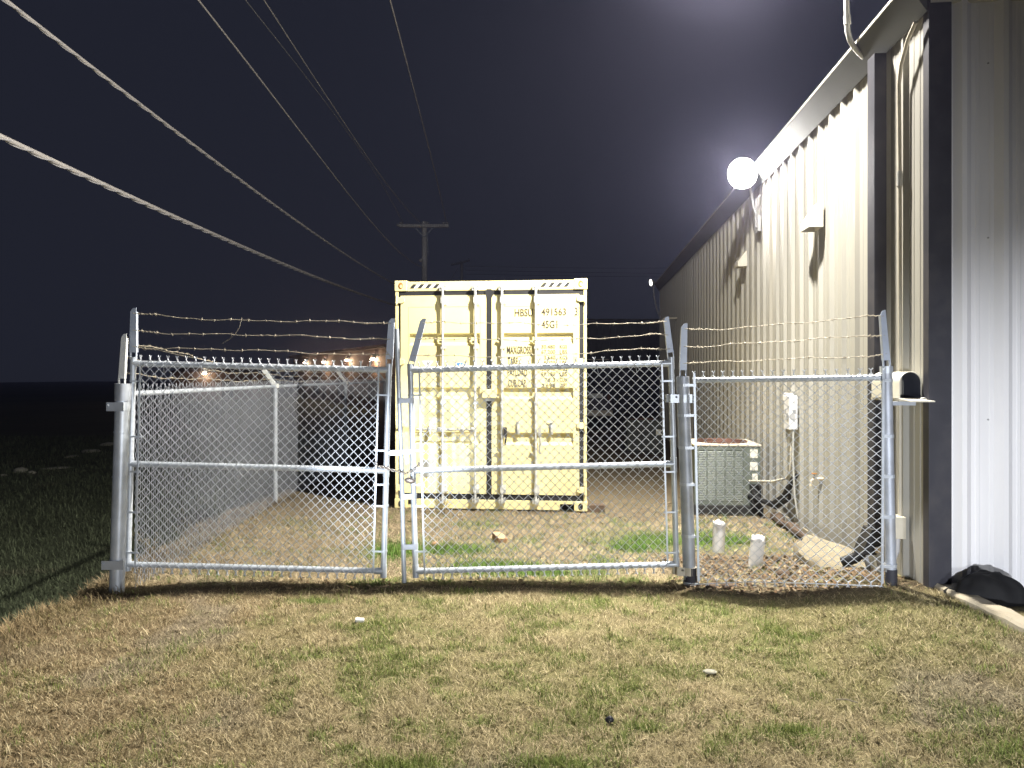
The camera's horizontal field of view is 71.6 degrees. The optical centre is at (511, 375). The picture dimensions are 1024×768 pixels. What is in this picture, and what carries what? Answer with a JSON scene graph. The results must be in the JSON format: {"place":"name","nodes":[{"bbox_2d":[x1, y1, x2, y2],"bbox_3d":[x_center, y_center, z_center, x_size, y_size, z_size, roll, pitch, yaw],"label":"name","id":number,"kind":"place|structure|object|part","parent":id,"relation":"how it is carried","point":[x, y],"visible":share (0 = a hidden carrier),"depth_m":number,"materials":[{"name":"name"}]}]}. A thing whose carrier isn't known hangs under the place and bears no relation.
{"place":"outdoors","nodes":[
{"label":"outdoors","id":0,"kind":"place"},
{"bbox_2d":[0,492,302,665],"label":"bank grass","id":1,"kind":"structure","parent":0,"point":[102,582],"depth_m":5.37,"materials":[{"name":"plant"}]},
{"bbox_2d":[0,432,392,625],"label":"field grass","id":2,"kind":"structure","parent":0,"point":[53,441],"depth_m":16.84,"materials":[{"name":"green plant"}]},
{"bbox_2d":[0,0,888,381],"label":"sky","id":3,"kind":"structure","parent":0,"point":[568,136],"materials":[{"name":"black"}]},
{"bbox_2d":[125,500,861,589],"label":"yard grass","id":4,"kind":"structure","parent":0,"point":[529,545],"depth_m":6.84,"materials":[{"name":"plant"}]},
{"bbox_2d":[0,567,1023,767],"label":"lawn grass","id":5,"kind":"structure","parent":0,"point":[388,759],"depth_m":3.73,"materials":[{"name":"plant"}]},
{"bbox_2d":[0,381,1023,767],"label":"ground","id":6,"kind":"structure","parent":0,"point":[54,409],"depth_m":4.99,"materials":[{"name":"soil"}]},
{"bbox_2d":[13,467,27,472],"bbox_3d":[-14.078,2.700,20.362,0.401,0.174,0.279,0,0,0],"label":"field rock","id":7,"kind":"object","parent":6,"relation":"on","point":[18,469],"visible":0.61,"depth_m":20.29,"materials":[{"name":"stone"}]},
{"bbox_2d":[41,466,71,469],"bbox_3d":[-13.425,2.713,20.961,0.907,0.070,0.293,0,0,-23],"label":"field rock","id":8,"kind":"object","parent":6,"relation":"on","point":[56,467],"visible":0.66,"depth_m":20.89,"materials":[{"name":"stone"}]},
{"bbox_2d":[81,449,100,452],"bbox_3d":[-14.562,2.593,24.562,0.624,0.121,0.426,0,0,-34],"label":"field rock","id":9,"kind":"object","parent":6,"relation":"on","point":[90,450],"visible":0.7,"depth_m":24.45,"materials":[{"name":"stone"}]},
{"bbox_2d":[100,442,112,445],"bbox_3d":[-15.143,2.563,26.684,0.420,0.166,0.660,0,0,44],"label":"field rock","id":10,"kind":"object","parent":6,"relation":"on","point":[109,443],"visible":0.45,"depth_m":26.53,"materials":[{"name":"stone"}]},
{"bbox_2d":[132,527,168,556],"bbox_3d":[-3.396,1.563,6.589,0.480,0.321,0.123,0,0,7],"label":"bank weed","id":11,"kind":"object","parent":6,"relation":"on","point":[149,549],"visible":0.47,"depth_m":6.59,"materials":[{"name":"beige plant"}]},
{"bbox_2d":[150,511,190,542],"bbox_3d":[-3.667,1.640,7.622,0.453,0.446,0.144,0,0,-3],"label":"bank weed","id":12,"kind":"object","parent":6,"relation":"on","point":[172,540],"visible":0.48,"depth_m":7.61,"materials":[{"name":"plant"}]},
{"bbox_2d":[180,478,250,521],"bbox_3d":[-3.364,1.394,7.964,0.850,0.621,0.276,0,0,0],"label":"bank weed","id":13,"kind":"object","parent":6,"relation":"on","point":[219,502],"visible":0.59,"depth_m":7.98,"materials":[{"name":"brown plant"}]},
{"bbox_2d":[170,361,271,398],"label":"hut","id":14,"kind":"object","parent":6,"relation":"on","point":[214,375],"visible":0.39,"depth_m":62.30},
{"bbox_2d":[222,381,233,398],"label":"door","id":15,"kind":"structure","parent":14,"relation":"in","point":[231,394],"depth_m":62.24,"materials":[{"name":"grey"}]},
{"bbox_2d":[101,334,394,593],"bbox_3d":[-3.227,0.743,13.654,0.363,2.145,16.360,0,0,0],"label":"side fence","id":16,"kind":"object","parent":6,"relation":"on","point":[115,564],"visible":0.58,"depth_m":7.23,"materials":[{"name":"metal"}]},
{"bbox_2d":[125,308,394,579],"bbox_3d":[-1.998,0.536,5.639,2.124,2.106,0.073,1,0,0],"label":"gate leaf","id":17,"kind":"object","parent":16,"relation":"attached to","point":[135,363],"visible":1,"depth_m":5.62,"materials":[{"name":"metal"}]},
{"bbox_2d":[374,461,419,474],"bbox_3d":[-0.905,0.724,5.576,0.366,0.100,0.059,0,0,0],"label":"chain","id":18,"kind":"object","parent":17,"relation":"hanging from","point":[394,470],"visible":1,"depth_m":5.57,"materials":[{"name":"metal"}]},
{"bbox_2d":[404,473,414,483],"bbox_3d":[-0.794,0.799,5.550,0.086,0.086,0.032,12,-1,-6],"label":"padlock","id":19,"kind":"object","parent":18,"relation":"hanging from","point":[408,479],"visible":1,"depth_m":5.54,"materials":[{"name":"metal"}]},
{"bbox_2d":[289,343,394,412],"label":"building","id":20,"kind":"structure","parent":6,"relation":"on","point":[355,359],"depth_m":51.96,"materials":[{"name":"brown"}]},
{"bbox_2d":[314,379,318,393],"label":"window","id":21,"kind":"structure","parent":20,"relation":"in","point":[314,379],"depth_m":60.83,"materials":[{"name":"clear glass"}]},
{"bbox_2d":[350,386,351,405],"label":"door","id":22,"kind":"structure","parent":20,"relation":"in","point":[350,386],"depth_m":51.31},
{"bbox_2d":[369,380,376,398],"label":"window","id":23,"kind":"structure","parent":20,"relation":"in","point":[372,384],"depth_m":46.92,"materials":[{"name":"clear glass"}]},
{"bbox_2d":[355,618,363,622],"bbox_3d":[-1.022,1.636,4.759,0.060,0.022,0.036,6,4,-11],"label":"paper scrap","id":24,"kind":"object","parent":6,"relation":"on","point":[361,620],"visible":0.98,"depth_m":4.75,"materials":[{"name":"white paper"}]},
{"bbox_2d":[396,221,448,281],"bbox_3d":[-4.394,-2.225,34.899,2.566,10.750,0.497,0,0,-5],"label":"utility pole","id":25,"kind":"object","parent":6,"relation":"on","point":[424,225],"visible":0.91,"depth_m":34.87,"materials":[{"name":"wood"}]},
{"bbox_2d":[0,133,394,305],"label":"overhead cable","id":26,"kind":"object","parent":25,"relation":"attached to","point":[31,151],"visible":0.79,"depth_m":10.92,"materials":[{"name":"metal"}]},
{"bbox_2d":[1,0,394,284],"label":"overhead cable","id":27,"kind":"object","parent":25,"relation":"attached to","point":[23,14],"visible":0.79,"depth_m":10.97,"materials":[{"name":"metal"}]},
{"bbox_2d":[197,0,421,266],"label":"overhead wire","id":28,"kind":"object","parent":25,"relation":"attached to","point":[228,38],"visible":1,"depth_m":16.52,"materials":[{"name":"grey metal"}]},
{"bbox_2d":[245,0,402,221],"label":"overhead wire","id":29,"kind":"object","parent":25,"relation":"attached to","point":[318,93],"visible":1,"depth_m":21.66,"materials":[{"name":"metal"}]},
{"bbox_2d":[263,0,420,222],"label":"overhead wire","id":30,"kind":"object","parent":25,"relation":"attached to","point":[329,100],"visible":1,"depth_m":20.00,"materials":[{"name":"black metal"}]},
{"bbox_2d":[389,0,446,221],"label":"overhead wire","id":31,"kind":"object","parent":25,"relation":"attached to","point":[415,95],"visible":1,"depth_m":18.55,"materials":[{"name":"black metal"}]},
{"bbox_2d":[419,479,459,513],"bbox_3d":[-0.900,1.474,8.663,0.633,0.482,0.326,0,0,-15],"label":"dry weed","id":32,"kind":"object","parent":6,"relation":"on","point":[444,499],"visible":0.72,"depth_m":8.71,"materials":[{"name":"beige plant"}]},
{"bbox_2d":[451,258,469,280],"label":"utility pole","id":33,"kind":"object","parent":6,"relation":"on","point":[461,269],"visible":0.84,"depth_m":65.88,"materials":[{"name":"wood"}]},
{"bbox_2d":[470,266,554,267],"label":"distant wire","id":34,"kind":"object","parent":33,"relation":"attached to","point":[520,267],"visible":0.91,"depth_m":65.98,"materials":[{"name":"black metal"}]},
{"bbox_2d":[471,274,629,276],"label":"distant wire","id":35,"kind":"object","parent":33,"relation":"attached to","point":[554,275],"visible":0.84,"depth_m":65.98,"materials":[{"name":"black metal"}]},
{"bbox_2d":[465,270,662,273],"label":"distant wire","id":36,"kind":"object","parent":33,"relation":"attached to","point":[537,271],"visible":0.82,"depth_m":65.98,"materials":[{"name":"black metal"}]},
{"bbox_2d":[395,278,586,511],"bbox_3d":[0.276,0.237,15.003,2.454,2.912,12.287,0,0,5],"label":"shipping container","id":37,"kind":"object","parent":6,"relation":"on","point":[563,303],"visible":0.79,"depth_m":8.96,"materials":[{"name":"beige metal"}]},
{"bbox_2d":[395,285,486,502],"bbox_3d":[-0.910,0.229,9.011,1.169,2.741,0.131,0,0,5],"label":"door","id":38,"kind":"structure","parent":37,"relation":"in","point":[463,309],"depth_m":9.02,"materials":[{"name":"beige paint"}]},
{"bbox_2d":[492,284,585,503],"bbox_3d":[0.333,0.229,8.895,1.189,2.741,0.134,0,0,5],"label":"door","id":39,"kind":"structure","parent":37,"relation":"in","point":[563,309],"depth_m":8.92,"materials":[{"name":"beige paint"}]},
{"bbox_2d":[67,573,922,615],"bbox_3d":[-0.181,1.561,5.464,6.238,0.272,1.398,0,0,5],"label":"loose straw","id":40,"kind":"object","parent":6,"relation":"on","point":[496,587],"visible":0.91,"depth_m":5.44,"materials":[{"name":"beige plant"}]},
{"bbox_2d":[492,532,507,543],"bbox_3d":[-0.126,1.644,7.197,0.100,0.065,0.200,6,5,-20],"label":"brick","id":41,"kind":"object","parent":6,"relation":"on","point":[501,536],"visible":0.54,"depth_m":7.16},
{"bbox_2d":[136,509,901,595],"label":"leaf litter","id":42,"kind":"object","parent":6,"relation":"on","point":[864,573],"visible":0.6,"depth_m":5.65,"materials":[{"name":"brown plant"}]},
{"bbox_2d":[586,503,604,512],"bbox_3d":[1.033,1.672,8.994,0.280,0.100,0.150,0,0,5],"label":"support block","id":43,"kind":"object","parent":6,"relation":"on","point":[592,506],"depth_m":8.92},
{"bbox_2d":[605,716,613,722],"bbox_3d":[0.466,1.636,3.390,0.044,0.025,0.031,0,0,0],"label":"bottle cap","id":44,"kind":"object","parent":6,"relation":"on","point":[609,718],"visible":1,"depth_m":3.38,"materials":[{"name":"black plastic"}]},
{"bbox_2d":[587,319,659,412],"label":"shed","id":45,"kind":"structure","parent":6,"relation":"on","point":[608,330],"depth_m":32.98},
{"bbox_2d":[598,356,649,412],"bbox_3d":[5.200,0.450,32.927,2.400,2.800,0.055,0,0,0],"label":"door","id":46,"kind":"structure","parent":45,"relation":"in","point":[615,358],"depth_m":32.90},
{"bbox_2d":[624,418,663,453],"bbox_3d":[2.943,1.371,15.924,0.820,0.878,0.780,0,0,5],"label":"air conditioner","id":47,"kind":"object","parent":6,"relation":"on","point":[641,437],"visible":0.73,"depth_m":15.57,"materials":[{"name":"metal"}]},
{"bbox_2d":[703,669,716,673],"bbox_3d":[1.101,1.642,3.950,0.081,0.014,0.058,0,0,0],"label":"flat stone","id":48,"kind":"object","parent":6,"relation":"on","point":[707,671],"visible":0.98,"depth_m":3.94,"materials":[{"name":"stone"}]},
{"bbox_2d":[705,582,718,588],"bbox_3d":[1.555,1.627,5.519,0.105,0.051,0.084,0,0,0],"label":"yard stone","id":49,"kind":"object","parent":6,"relation":"on","point":[713,586],"visible":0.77,"depth_m":5.49,"materials":[{"name":"beige stone"}]},
{"bbox_2d":[712,519,725,552],"bbox_3d":[1.957,1.536,6.723,0.132,0.354,0.128,0,0,0],"label":"standpipe","id":50,"kind":"object","parent":6,"relation":"on","point":[720,534],"visible":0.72,"depth_m":6.67,"materials":[{"name":"white plastic"}]},
{"bbox_2d":[691,438,763,516],"bbox_3d":[2.666,1.276,9.032,0.850,0.958,0.880,0,0,5],"label":"air conditioner","id":51,"kind":"object","parent":6,"relation":"on","point":[734,501],"visible":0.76,"depth_m":8.68,"materials":[{"name":"grey metal"}]},
{"bbox_2d":[721,582,734,589],"bbox_3d":[1.673,1.623,5.502,0.099,0.055,0.093,0,0,-40],"label":"yard stone","id":52,"kind":"object","parent":6,"relation":"on","point":[729,584],"visible":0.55,"depth_m":5.48,"materials":[{"name":"beige stone"}]},
{"bbox_2d":[748,535,765,567],"bbox_3d":[2.099,1.529,6.100,0.153,0.329,0.125,0,0,0],"label":"standpipe","id":53,"kind":"object","parent":6,"relation":"on","point":[754,548],"visible":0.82,"depth_m":6.05,"materials":[{"name":"white plastic"}]},
{"bbox_2d":[666,310,896,587],"bbox_3d":[1.959,0.621,5.311,1.627,2.166,0.155,0,0,27],"label":"fence panel","id":54,"kind":"object","parent":6,"relation":"on","point":[683,398],"visible":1,"depth_m":5.24,"materials":[{"name":"metal"}]},
{"bbox_2d":[388,316,679,582],"bbox_3d":[0.164,0.566,5.632,2.289,2.094,0.087,-1,0,0],"label":"gate leaf","id":55,"kind":"object","parent":54,"relation":"attached to","point":[422,470],"visible":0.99,"depth_m":5.62,"materials":[{"name":"metal"}]},
{"bbox_2d":[776,569,790,575],"bbox_3d":[2.180,1.580,5.699,0.112,0.060,0.099,0,0,-27],"label":"yard stone","id":56,"kind":"object","parent":6,"relation":"on","point":[782,572],"visible":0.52,"depth_m":5.68,"materials":[{"name":"beige stone"}]},
{"bbox_2d":[770,512,806,538],"bbox_3d":[2.926,1.595,7.101,0.136,0.175,2.425,0,0,7],"label":"edging timber","id":57,"kind":"object","parent":6,"relation":"on","point":[790,525],"visible":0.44,"depth_m":7.59,"materials":[{"name":"brown wood"}]},
{"bbox_2d":[793,535,865,570],"bbox_3d":[2.720,1.550,6.012,0.442,0.282,0.707,0,0,0],"label":"rock slab","id":58,"kind":"object","parent":6,"relation":"on","point":[816,549],"visible":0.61,"depth_m":6.03,"materials":[{"name":"stone"}]},
{"bbox_2d":[654,0,1023,588],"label":"metal building","id":59,"kind":"structure","parent":6,"relation":"on","point":[833,145],"depth_m":5.41,"materials":[{"name":"beige metal"}]},
{"bbox_2d":[649,279,660,318],"bbox_3d":[4.133,-2.202,20.331,0.493,1.112,0.122,0,0,-36],"label":"floodlight","id":60,"kind":"object","parent":59,"relation":"attached to","point":[652,282],"visible":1,"depth_m":20.26,"materials":[{"name":"white"}]},
{"bbox_2d":[734,251,746,268],"bbox_3d":[3.272,-1.666,10.159,0.127,0.220,0.221,0,0,5],"label":"vent hood","id":61,"kind":"object","parent":59,"relation":"attached to","point":[741,261],"visible":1,"depth_m":10.05,"materials":[{"name":"white paint"}]},
{"bbox_2d":[727,157,760,233],"bbox_3d":[3.081,-2.359,9.232,0.500,0.925,0.331,0,0,-19],"label":"floodlight","id":62,"kind":"object","parent":59,"relation":"attached to","point":[742,172],"visible":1,"depth_m":9.20,"materials":[{"name":"white"}]},
{"bbox_2d":[747,473,798,509],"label":"refrigerant lines","id":63,"kind":"object","parent":59,"relation":"attached to","point":[789,486],"visible":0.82,"depth_m":8.08,"materials":[{"name":"black plastic"}]},
{"bbox_2d":[749,393,798,517],"bbox_3d":[3.035,0.866,8.175,0.169,1.344,0.974,0,0,-9],"label":"electrical disconnect","id":64,"kind":"object","parent":59,"relation":"attached to","point":[788,411],"visible":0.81,"depth_m":7.74,"materials":[{"name":"white plastic"}]},
{"bbox_2d":[800,200,822,231],"bbox_3d":[2.980,-1.587,7.059,0.137,0.260,0.261,0,0,5],"label":"vent hood","id":65,"kind":"object","parent":59,"relation":"attached to","point":[812,221],"visible":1,"depth_m":6.93,"materials":[{"name":"white paint"}]},
{"bbox_2d":[809,473,822,485],"bbox_3d":[3.016,1.027,7.038,0.130,0.127,0.056,0,0,0],"label":"hose tap","id":66,"kind":"object","parent":59,"relation":"attached to","point":[819,478],"visible":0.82,"depth_m":7.03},
{"bbox_2d":[840,551,864,566],"bbox_3d":[2.748,1.407,5.659,0.246,0.257,0.093,0,0,31],"label":"drain hose","id":67,"kind":"object","parent":59,"relation":"attached to","point":[849,558],"visible":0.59,"depth_m":5.65,"materials":[{"name":"black plastic"}]},
{"bbox_2d":[843,0,862,59],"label":"service mast","id":68,"kind":"object","parent":59,"relation":"attached to","point":[848,34],"visible":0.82,"depth_m":5.74,"materials":[{"name":"silver metal"}]},
{"bbox_2d":[864,555,871,571],"bbox_3d":[2.814,1.482,5.620,0.090,0.229,0.035,0,0,0],"label":"drain pipe","id":69,"kind":"object","parent":59,"relation":"attached to","point":[867,563],"visible":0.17,"depth_m":5.61,"materials":[{"name":"grey plastic"}]},
{"bbox_2d":[874,21,917,573],"bbox_3d":[2.826,-0.435,5.216,0.137,4.093,0.524,0,0,-10],"label":"downspout","id":70,"kind":"object","parent":59,"relation":"attached to","point":[900,520],"depth_m":5.22,"materials":[{"name":"grey plastic"}]},
{"bbox_2d":[871,371,934,404],"bbox_3d":[2.772,0.087,5.135,0.235,0.242,0.590,0,0,0],"label":"mailbox","id":71,"kind":"object","parent":59,"relation":"attached to","point":[912,388],"visible":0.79,"depth_m":5.08,"materials":[{"name":"white paint"}]},
{"bbox_2d":[898,397,934,401],"bbox_3d":[2.800,0.161,4.923,0.171,0.034,0.166,0,0,0],"label":"door","id":72,"kind":"structure","parent":71,"relation":"in","point":[905,399],"depth_m":4.87,"materials":[{"name":"white paint"}]},
{"bbox_2d":[836,698,857,702],"bbox_3d":[1.676,1.622,3.553,0.101,0.014,0.013,0,0,23],"label":"twig","id":73,"kind":"object","parent":6,"relation":"on","point":[846,699],"visible":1,"depth_m":3.56,"materials":[{"name":"wood"}]},
{"bbox_2d":[875,546,884,571],"bbox_3d":[2.863,1.445,5.520,0.122,0.266,0.072,0,0,0],"label":"drain pipe","id":74,"kind":"object","parent":6,"relation":"on","point":[878,555],"visible":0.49,"depth_m":5.50,"materials":[{"name":"grey plastic"}]},
{"bbox_2d":[935,583,1023,633],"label":"kerb","id":75,"kind":"structure","parent":6,"relation":"on","point":[1006,615],"depth_m":4.38,"materials":[{"name":"concrete"}]},
{"bbox_2d":[587,359,612,427],"bbox_3d":[2.240,0.585,24.640,1.820,2.250,4.920,0,0,0],"label":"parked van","id":76,"kind":"object","parent":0,"point":[599,397],"visible":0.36,"depth_m":22.37,"materials":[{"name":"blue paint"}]},
{"bbox_3d":[2.240,0.025,22.488,1.500,0.730,0.265,0,0,0],"label":"rear window","id":77,"kind":"part","parent":76,"relation":"part of","materials":[{"name":"glass"}]},
{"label":"paving","id":78,"kind":"structure","parent":0,"visible":0},
{"bbox_2d":[943,569,1023,606],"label":"rubber sheet","id":79,"kind":"object","parent":78,"relation":"on","point":[998,588],"visible":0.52,"depth_m":4.60,"materials":[{"name":"black rubber"}]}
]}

